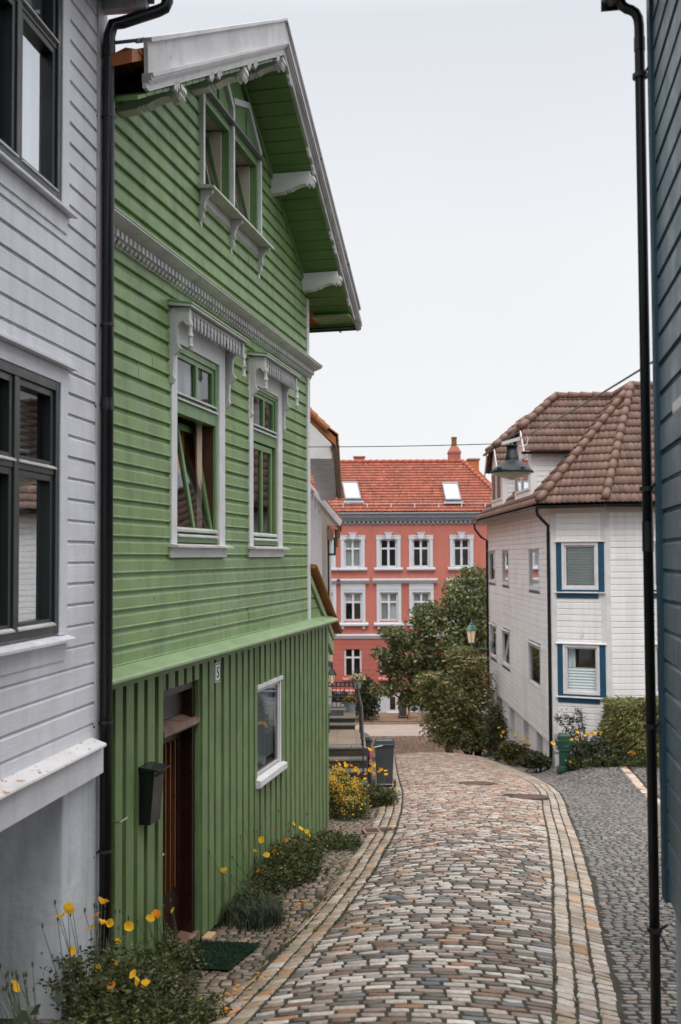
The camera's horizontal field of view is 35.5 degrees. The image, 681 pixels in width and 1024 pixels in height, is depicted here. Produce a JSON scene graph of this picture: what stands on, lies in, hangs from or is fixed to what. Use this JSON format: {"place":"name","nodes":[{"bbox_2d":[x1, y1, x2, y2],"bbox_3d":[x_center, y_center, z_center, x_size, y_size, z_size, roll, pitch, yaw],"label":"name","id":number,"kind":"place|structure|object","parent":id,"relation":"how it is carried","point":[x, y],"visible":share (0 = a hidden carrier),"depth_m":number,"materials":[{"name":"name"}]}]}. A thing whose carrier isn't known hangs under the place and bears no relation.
{"place":"outdoors","nodes":[
{"label":"outdoors","id":0,"kind":"place"},
{"bbox_2d":[17,761,380,1023],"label":"narrow sett pavement","id":1,"kind":"structure","parent":0,"point":[246,966],"depth_m":11.43,"materials":[{"name":"grey stone"}]},
{"bbox_2d":[0,961,83,1023],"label":"poppy plant","id":2,"kind":"object","parent":1,"relation":"on","point":[22,1016],"visible":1,"depth_m":6.53,"materials":[{"name":"green plant"}]},
{"bbox_2d":[35,897,207,1023],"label":"poppy plant","id":3,"kind":"object","parent":1,"relation":"on","point":[86,989],"visible":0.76,"depth_m":7.29,"materials":[{"name":"green plant"}]},
{"bbox_2d":[137,898,202,977],"bbox_3d":[-1.562,3.947,9.737,0.623,0.853,1.113,0,-2,0],"label":"poppy plant","id":4,"kind":"object","parent":1,"relation":"on","point":[187,956],"visible":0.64,"depth_m":9.73,"materials":[{"name":"green plant"}]},
{"bbox_2d":[202,931,215,940],"bbox_3d":[-1.361,4.406,11.021,0.100,0.065,0.200,-1,-2,12],"label":"loose stone","id":5,"kind":"object","parent":1,"relation":"on","point":[209,935],"visible":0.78,"depth_m":10.99,"materials":[{"name":"beige stone"}]},
{"bbox_2d":[173,939,259,969],"bbox_3d":[-1.247,4.269,10.287,0.719,0.163,1.063,-1,-2,13],"label":"turf mat","id":6,"kind":"object","parent":1,"relation":"on","point":[222,955],"visible":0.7,"depth_m":10.31,"materials":[{"name":"green carpet"}]},
{"bbox_2d":[209,810,330,907],"bbox_3d":[-0.614,4.143,13.273,1.051,1.039,4.362,-1,-2,7],"label":"poppy plant","id":7,"kind":"object","parent":1,"relation":"on","point":[288,860],"visible":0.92,"depth_m":12.88,"materials":[{"name":"green plant"}]},
{"bbox_2d":[200,823,385,1009],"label":"pebbles","id":8,"kind":"object","parent":1,"relation":"on","point":[234,988],"visible":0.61,"depth_m":8.23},
{"bbox_2d":[361,827,393,835],"bbox_3d":[0.604,5.008,16.646,0.500,0.072,0.320,0,-2,-10],"label":"drain grate","id":9,"kind":"object","parent":1,"relation":"on","point":[369,831],"visible":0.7,"depth_m":16.67,"materials":[{"name":"metal"}]},
{"bbox_2d":[358,748,400,807],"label":"poppy plant","id":10,"kind":"object","parent":1,"relation":"on","point":[379,796],"visible":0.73,"depth_m":20.48,"materials":[{"name":"green plant"}]},
{"bbox_2d":[329,702,330,730],"bbox_3d":[-0.425,5.089,26.355,0.360,0.715,0.430,0,-2,0],"label":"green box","id":11,"kind":"object","parent":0,"point":[329,712],"visible":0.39,"depth_m":26.28,"materials":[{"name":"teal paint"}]},
{"bbox_2d":[0,721,676,1023],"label":"ground","id":12,"kind":"structure","parent":0,"point":[618,991],"depth_m":9.58,"materials":[{"name":"grey stone"}]},
{"bbox_2d":[0,0,172,1019],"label":"white timber house","id":13,"kind":"structure","parent":12,"relation":"on","point":[57,135],"depth_m":7.38,"materials":[{"name":"paint"}]},
{"bbox_2d":[0,0,78,234],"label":"window","id":14,"kind":"structure","parent":13,"relation":"in","point":[35,34],"depth_m":7.18,"materials":[{"name":"white paint"}]},
{"bbox_2d":[0,332,78,675],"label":"window","id":15,"kind":"structure","parent":13,"relation":"in","point":[33,383],"depth_m":7.06,"materials":[{"name":"white paint"}]},
{"bbox_2d":[68,958,232,1023],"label":"poppy plant","id":16,"kind":"object","parent":12,"relation":"on","point":[142,1011],"visible":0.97,"depth_m":7.01,"materials":[{"name":"green plant"}]},
{"bbox_2d":[101,18,361,978],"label":"green house","id":17,"kind":"structure","parent":12,"relation":"on","point":[235,286],"depth_m":11.65,"materials":[{"name":"paint"}]},
{"bbox_2d":[138,761,169,825],"bbox_3d":[-1.675,2.523,9.548,0.207,0.515,0.280,-1,-2,12],"label":"mailbox","id":18,"kind":"object","parent":17,"relation":"attached to","point":[151,774],"visible":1,"depth_m":9.45,"materials":[{"name":"black plastic"}]},
{"bbox_2d":[163,682,199,950],"bbox_3d":[-1.713,3.092,10.515,0.337,2.720,1.022,-1,-2,12],"label":"door","id":19,"kind":"structure","parent":17,"relation":"in","point":[179,720],"depth_m":10.83,"materials":[{"name":"brown wood"}]},
{"bbox_2d":[167,299,249,556],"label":"window","id":20,"kind":"structure","parent":17,"relation":"in","point":[199,341],"depth_m":11.50,"materials":[{"name":"white paint"}]},
{"bbox_2d":[214,662,219,682],"bbox_3d":[-1.341,1.749,11.606,0.014,0.210,0.180,-1,-2,12],"label":"house number sign","id":21,"kind":"object","parent":17,"relation":"attached to","point":[216,672],"visible":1,"depth_m":11.57,"materials":[{"name":"metal"}]},
{"bbox_2d":[198,82,273,279],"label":"attic window","id":22,"kind":"structure","parent":17,"relation":"in","point":[230,185],"depth_m":12.33,"materials":[{"name":"white paint"}]},
{"bbox_2d":[190,350,301,556],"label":"window","id":23,"kind":"structure","parent":17,"relation":"in","point":[267,416],"depth_m":13.94,"materials":[{"name":"white paint"}]},
{"bbox_2d":[256,675,287,788],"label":"ground floor window","id":24,"kind":"structure","parent":17,"relation":"in","point":[268,768],"depth_m":13.79,"materials":[{"name":"white paint"}]},
{"bbox_2d":[328,663,336,683],"bbox_3d":[-0.353,4.147,27.350,0.516,0.560,0.215,0,-2,0],"label":"wall lantern","id":25,"kind":"object","parent":17,"relation":"attached to","point":[332,674],"depth_m":27.30,"materials":[{"name":"beige glass"}]},
{"bbox_2d":[327,361,651,446],"bbox_3d":[1.768,-0.939,11.572,2.532,0.494,9.944,0,-2,-16],"label":"overhead cable","id":26,"kind":"object","parent":17,"relation":"attached to","point":[627,377],"visible":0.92,"depth_m":11.29,"materials":[{"name":"black rubber"}]},
{"bbox_2d":[490,436,533,479],"bbox_3d":[2.262,-0.717,14.042,0.570,0.585,0.570,0,-2,0],"label":"hanging street lamp","id":27,"kind":"object","parent":26,"relation":"hanging from","point":[511,467],"visible":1,"depth_m":13.92,"materials":[{"name":"metal"}]},
{"bbox_2d":[217,887,297,936],"bbox_3d":[-1.031,4.357,11.665,1.218,0.257,1.009,-1,-3,21],"label":"grass tuft","id":28,"kind":"object","parent":12,"relation":"on","point":[258,917],"visible":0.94,"depth_m":11.54,"materials":[{"name":"green plant"}]},
{"bbox_2d":[204,756,401,1023],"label":"road border stones","id":29,"kind":"object","parent":12,"relation":"on","point":[247,1012],"visible":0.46,"depth_m":9.93,"materials":[{"name":"stone"}]},
{"bbox_2d":[310,407,341,576],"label":"fretwork house","id":30,"kind":"structure","parent":12,"relation":"on","point":[325,468],"depth_m":23.18,"materials":[{"name":"white paint"}]},
{"bbox_2d":[310,481,342,701],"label":"cream house","id":31,"kind":"structure","parent":12,"relation":"on","point":[331,516],"depth_m":36.01,"materials":[{"name":"paint"}]},
{"bbox_2d":[327,537,335,555],"bbox_3d":[-0.339,1.211,37.452,0.350,0.640,0.060,0,-2,0],"label":"open window","id":32,"kind":"structure","parent":31,"relation":"in","point":[328,554],"depth_m":37.41,"materials":[{"name":"grey paint"}]},
{"bbox_2d":[309,826,362,851],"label":"poppy plant","id":33,"kind":"object","parent":12,"relation":"on","point":[345,841],"visible":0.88,"depth_m":15.14,"materials":[{"name":"green plant"}]},
{"bbox_2d":[329,702,367,788],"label":"stone steps","id":34,"kind":"structure","parent":12,"relation":"on","point":[344,739],"depth_m":24.68,"materials":[{"name":"stone"}]},
{"bbox_2d":[329,710,342,715],"bbox_3d":[-0.174,5.237,27.755,0.500,0.015,0.900,0,-2,0],"label":"door mat","id":35,"kind":"object","parent":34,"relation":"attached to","point":[336,713],"depth_m":27.59,"materials":[{"name":"black rubber"}]},
{"bbox_2d":[328,682,363,780],"bbox_3d":[0.000,5.144,25.915,1.048,1.804,5.041,0,-2,0],"label":"iron railing","id":36,"kind":"object","parent":34,"relation":"on","point":[361,721],"visible":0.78,"depth_m":26.75,"materials":[{"name":"black metal"}]},
{"bbox_2d":[345,668,369,687],"bbox_3d":[0.430,4.252,27.224,0.649,0.515,0.536,0,-2,0],"label":"flower pot","id":37,"kind":"object","parent":36,"relation":"hanging from","point":[356,677],"visible":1,"depth_m":27.14,"materials":[{"name":"white plant"}]},
{"bbox_2d":[341,692,365,711],"bbox_3d":[0.254,4.997,28.033,0.526,0.513,0.634,2,-3,-42],"label":"flower pot","id":38,"kind":"object","parent":34,"relation":"on","point":[350,704],"visible":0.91,"depth_m":27.92,"materials":[{"name":"grey metal"}]},
{"bbox_2d":[329,760,374,807],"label":"poppy plant","id":39,"kind":"object","parent":12,"relation":"on","point":[351,770],"visible":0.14,"depth_m":20.04,"materials":[{"name":"yellow plant"}]},
{"bbox_2d":[329,765,376,820],"bbox_3d":[0.069,5.061,19.137,1.159,0.960,2.120,0,-2,0],"label":"yellow flowering shrub","id":40,"kind":"object","parent":12,"relation":"on","point":[347,796],"visible":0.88,"depth_m":18.77,"materials":[{"name":"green plant"}]},
{"bbox_2d":[364,733,371,775],"bbox_3d":[0.534,6.330,27.646,0.516,1.100,0.621,0,-2,-12],"label":"post","id":41,"kind":"object","parent":12,"relation":"on","point":[368,739],"visible":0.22,"depth_m":27.46,"materials":[{"name":"plastic"}]},
{"bbox_2d":[358,745,382,786],"bbox_3d":[0.669,5.768,24.230,0.570,1.014,1.684,0,-2,0],"label":"bicycle","id":42,"kind":"object","parent":12,"relation":"on","point":[369,774],"visible":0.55,"depth_m":23.94,"materials":[{"name":"black metal"}]},
{"bbox_2d":[373,737,395,786],"bbox_3d":[1.009,5.732,24.344,0.516,1.100,0.621,0,-2,3],"label":"wheelie bin","id":43,"kind":"object","parent":12,"relation":"on","point":[384,755],"visible":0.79,"depth_m":24.12,"materials":[{"name":"grey plastic"}]},
{"bbox_2d":[310,437,491,712],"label":"red apartment house","id":44,"kind":"structure","parent":12,"relation":"on","point":[409,538],"depth_m":59.97,"materials":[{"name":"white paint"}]},
{"bbox_2d":[331,535,337,570],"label":"window","id":45,"kind":"structure","parent":44,"relation":"in","point":[333,558],"depth_m":59.86,"materials":[{"name":"white paint"}]},
{"bbox_2d":[331,579,339,612],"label":"window","id":46,"kind":"structure","parent":44,"relation":"in","point":[333,581],"depth_m":59.77,"materials":[{"name":"white paint"}]},
{"bbox_2d":[338,533,366,570],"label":"window","id":47,"kind":"structure","parent":44,"relation":"in","point":[352,545],"depth_m":59.98,"materials":[{"name":"white paint"}]},
{"bbox_2d":[337,579,368,628],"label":"window","id":48,"kind":"structure","parent":44,"relation":"in","point":[352,590],"depth_m":59.80,"materials":[{"name":"white paint"}]},
{"bbox_2d":[343,649,362,680],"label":"window","id":49,"kind":"structure","parent":44,"relation":"in","point":[352,657],"depth_m":60.62,"materials":[{"name":"white paint"}]},
{"bbox_2d":[379,649,396,679],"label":"window","id":50,"kind":"structure","parent":44,"relation":"in","point":[393,649],"depth_m":59.73,"materials":[{"name":"white paint"}]},
{"bbox_2d":[374,532,402,570],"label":"window","id":51,"kind":"structure","parent":44,"relation":"in","point":[388,554],"depth_m":59.98,"materials":[{"name":"white paint"}]},
{"bbox_2d":[373,578,404,628],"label":"window","id":52,"kind":"structure","parent":44,"relation":"in","point":[389,589],"depth_m":59.80,"materials":[{"name":"white paint"}]},
{"bbox_2d":[387,696,398,712],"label":"basement window","id":53,"kind":"structure","parent":44,"relation":"in","point":[393,700],"depth_m":60.08,"materials":[{"name":"beige paint"}]},
{"bbox_2d":[407,532,434,569],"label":"window","id":54,"kind":"structure","parent":44,"relation":"in","point":[420,545],"depth_m":59.98,"materials":[{"name":"white paint"}]},
{"bbox_2d":[405,578,437,628],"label":"window","id":55,"kind":"structure","parent":44,"relation":"in","point":[419,588],"depth_m":59.79,"materials":[{"name":"white paint"}]},
{"bbox_2d":[446,578,471,625],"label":"window","id":56,"kind":"structure","parent":44,"relation":"in","point":[446,578],"depth_m":59.77,"materials":[{"name":"white paint"}]},
{"bbox_2d":[448,532,473,569],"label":"window","id":57,"kind":"structure","parent":44,"relation":"in","point":[461,545],"depth_m":59.99,"materials":[{"name":"white paint"}]},
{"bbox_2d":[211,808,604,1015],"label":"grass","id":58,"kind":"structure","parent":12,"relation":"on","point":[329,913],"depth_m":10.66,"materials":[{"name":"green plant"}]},
{"bbox_2d":[366,563,486,752],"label":"broad leaved tree","id":59,"kind":"object","parent":12,"relation":"on","point":[428,619],"visible":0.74,"depth_m":47.25,"materials":[{"name":"green plant"}]},
{"bbox_2d":[410,638,496,755],"bbox_3d":[4.204,7.093,39.777,3.057,4.721,3.153,-1,-3,26],"label":"elder bush","id":60,"kind":"object","parent":12,"relation":"on","point":[462,713],"visible":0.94,"depth_m":39.30,"materials":[{"name":"green plant"}]},
{"bbox_2d":[466,458,490,483],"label":"orange house","id":61,"kind":"structure","parent":12,"relation":"on","point":[473,463],"depth_m":76.20,"materials":[{"name":"brick"}]},
{"bbox_2d":[475,696,510,754],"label":"tall weed bush","id":62,"kind":"object","parent":12,"relation":"on","point":[491,737],"visible":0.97,"depth_m":35.11,"materials":[{"name":"green plant"}]},
{"bbox_2d":[492,726,529,766],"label":"poppy plant","id":63,"kind":"object","parent":12,"relation":"on","point":[496,757],"visible":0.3,"depth_m":32.18,"materials":[{"name":"green plant"}]},
{"bbox_2d":[496,740,531,764],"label":"flowering weed","id":64,"kind":"object","parent":12,"relation":"on","point":[511,752],"visible":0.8,"depth_m":31.59,"materials":[{"name":"green plant"}]},
{"bbox_2d":[519,750,552,772],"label":"flowering weed","id":65,"kind":"object","parent":12,"relation":"on","point":[533,760],"visible":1,"depth_m":28.58,"materials":[{"name":"green plant"}]},
{"bbox_2d":[470,755,620,1023],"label":"road border stones","id":66,"kind":"object","parent":12,"relation":"on","point":[588,1009],"visible":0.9,"depth_m":9.72,"materials":[{"name":"stone"}]},
{"bbox_2d":[471,381,657,769],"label":"white corner house","id":67,"kind":"structure","parent":12,"relation":"on","point":[564,595],"depth_m":29.24,"materials":[{"name":"paint"}]},
{"bbox_2d":[465,619,489,649],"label":"wall lantern","id":68,"kind":"object","parent":67,"relation":"attached to","point":[471,630],"depth_m":40.92,"materials":[{"name":"beige glass"}]},
{"bbox_2d":[487,550,495,585],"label":"window","id":69,"kind":"structure","parent":67,"relation":"in","point":[492,563],"depth_m":41.10,"materials":[{"name":"white paint"}]},
{"bbox_2d":[489,622,509,662],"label":"window","id":70,"kind":"structure","parent":67,"relation":"in","point":[493,651],"depth_m":40.80,"materials":[{"name":"white paint"}]},
{"bbox_2d":[500,628,509,671],"bbox_3d":[6.069,4.829,37.384,0.671,1.396,1.857,0,-2,0],"label":"window","id":71,"kind":"structure","parent":67,"relation":"in","point":[505,633],"depth_m":37.85,"materials":[{"name":"white paint"}]},
{"bbox_2d":[502,549,508,587],"bbox_3d":[5.800,1.984,37.420,0.150,1.350,1.591,0,-2,0],"label":"window","id":72,"kind":"structure","parent":67,"relation":"in","point":[505,552],"depth_m":37.70,"materials":[{"name":"white paint"}]},
{"bbox_2d":[527,548,539,593],"bbox_3d":[5.762,1.745,31.707,0.150,1.350,1.798,0,-2,0],"label":"window","id":73,"kind":"structure","parent":67,"relation":"in","point":[533,553],"depth_m":31.87,"materials":[{"name":"white paint"}]},
{"bbox_2d":[526,640,540,690],"bbox_3d":[6.031,4.589,31.671,0.673,1.396,2.104,0,-2,0],"label":"window","id":74,"kind":"structure","parent":67,"relation":"in","point":[534,652],"depth_m":32.60,"materials":[{"name":"white paint"}]},
{"bbox_2d":[554,540,605,597],"bbox_3d":[6.450,1.539,28.646,1.360,1.560,0.218,-1,-3,25],"label":"window","id":75,"kind":"structure","parent":67,"relation":"in","point":[580,563],"depth_m":28.70,"materials":[{"name":"white paint"}]},
{"bbox_2d":[555,642,606,703],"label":"window","id":76,"kind":"structure","parent":67,"relation":"in","point":[581,668],"depth_m":28.63,"materials":[{"name":"white paint"}]},
{"bbox_2d":[653,540,656,597],"bbox_3d":[8.824,1.515,28.359,1.480,1.560,0.218,0,-2,0],"label":"window","id":77,"kind":"structure","parent":67,"relation":"in","point":[654,553],"depth_m":28.34,"materials":[{"name":"white paint"}]},
{"bbox_2d":[655,643,657,697],"bbox_3d":[8.838,4.284,28.281,1.480,1.620,0.296,0,-2,0],"label":"window","id":78,"kind":"structure","parent":67,"relation":"in","point":[656,653],"depth_m":28.22,"materials":[{"name":"white paint"}]},
{"bbox_2d":[554,707,601,750],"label":"climbing rose","id":79,"kind":"object","parent":12,"relation":"on","point":[571,719],"visible":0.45,"depth_m":28.03,"materials":[{"name":"green plant"}]},
{"bbox_2d":[551,722,658,770],"bbox_3d":[7.036,5.870,26.892,3.512,1.340,1.283,0,-2,0],"label":"poppy plant","id":80,"kind":"object","parent":12,"relation":"on","point":[607,761],"visible":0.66,"depth_m":26.68,"materials":[{"name":"green plant"}]},
{"bbox_2d":[566,736,658,771],"bbox_3d":[7.028,6.222,27.092,2.610,0.987,1.112,0,-2,0],"label":"mixed border plant","id":81,"kind":"object","parent":12,"relation":"on","point":[608,750],"visible":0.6,"depth_m":26.95,"materials":[{"name":"green plant"}]},
{"bbox_2d":[598,694,658,759],"bbox_3d":[9.513,5.801,27.515,5.606,2.218,1.261,0,-2,0],"label":"clipped hedge","id":82,"kind":"object","parent":12,"relation":"on","point":[623,720],"visible":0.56,"depth_m":27.18,"materials":[{"name":"green plant"}]},
{"bbox_2d":[619,766,659,805],"bbox_3d":[6.663,6.046,23.609,0.229,0.673,7.580,-1,-2,8],"label":"pavement kerb strip","id":83,"kind":"object","parent":12,"relation":"on","point":[637,783],"visible":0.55,"depth_m":24.38,"materials":[{"name":"stone"}]},
{"bbox_2d":[601,0,680,1023],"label":"blue timber house","id":84,"kind":"structure","parent":12,"relation":"on","point":[661,72],"depth_m":6.11,"materials":[{"name":"grey paint"}]},
{"bbox_2d":[672,396,680,425],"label":"window","id":85,"kind":"structure","parent":84,"relation":"in","point":[676,406],"depth_m":5.03,"materials":[{"name":"white paint"}]},
{"bbox_2d":[108,0,652,481],"label":"sky","id":86,"kind":"structure","parent":0,"point":[479,156],"materials":[{"name":"white"}]},
{"bbox_2d":[355,724,444,735],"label":"cross street","id":87,"kind":"structure","parent":0,"point":[394,730],"depth_m":54.34,"materials":[{"name":"grey asphalt"}]},
{"bbox_2d":[355,721,484,724],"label":"kerb","id":88,"kind":"structure","parent":87,"relation":"on","point":[370,723],"depth_m":56.02,"materials":[{"name":"stone"}]},
{"bbox_2d":[248,736,553,1023],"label":"cobbled road","id":89,"kind":"structure","parent":0,"point":[319,1008],"depth_m":9.90,"materials":[{"name":"stone"}]},
{"bbox_2d":[457,781,494,784],"bbox_3d":[3.030,6.074,23.766,0.840,0.161,0.840,0,-2,0],"label":"manhole cover","id":90,"kind":"object","parent":89,"relation":"on","point":[477,783],"visible":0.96,"depth_m":23.61,"materials":[{"name":"metal"}]},
{"bbox_2d":[513,794,548,800],"bbox_3d":[3.688,5.686,21.180,0.900,0.168,0.900,0,-2,0],"label":"manhole cover","id":91,"kind":"object","parent":89,"relation":"on","point":[533,797],"visible":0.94,"depth_m":21.08,"materials":[{"name":"metal"}]},
{"bbox_2d":[397,699,407,718],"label":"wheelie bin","id":92,"kind":"object","parent":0,"point":[402,712],"visible":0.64,"depth_m":57.30,"materials":[{"name":"plastic"}]},
{"bbox_2d":[408,696,422,719],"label":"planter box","id":93,"kind":"object","parent":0,"point":[409,712],"visible":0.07,"depth_m":56.82,"materials":[{"name":"brown wood"}]},
{"bbox_2d":[355,712,487,720],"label":"sidewalk","id":94,"kind":"structure","parent":0,"point":[386,716],"depth_m":57.63,"materials":[{"name":"grey concrete"}]},
{"bbox_2d":[333,688,358,710],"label":"round bush","id":95,"kind":"object","parent":94,"relation":"on","point":[338,698],"visible":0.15,"depth_m":56.74,"materials":[{"name":"green plant"}]},
{"bbox_2d":[353,674,382,721],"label":"round bush","id":96,"kind":"object","parent":94,"relation":"on","point":[369,702],"visible":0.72,"depth_m":56.58,"materials":[{"name":"green plant"}]},
{"bbox_2d":[484,757,676,1023],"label":"sett pavement","id":97,"kind":"structure","parent":0,"point":[632,821],"depth_m":13.71,"materials":[{"name":"grey stone"}]},
{"bbox_2d":[554,733,574,774],"bbox_3d":[5.731,6.203,27.213,0.470,1.060,0.300,0,-2,0],"label":"fire hydrant","id":98,"kind":"object","parent":97,"relation":"on","point":[564,743],"visible":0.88,"depth_m":27.10,"materials":[{"name":"metal"}]}
]}

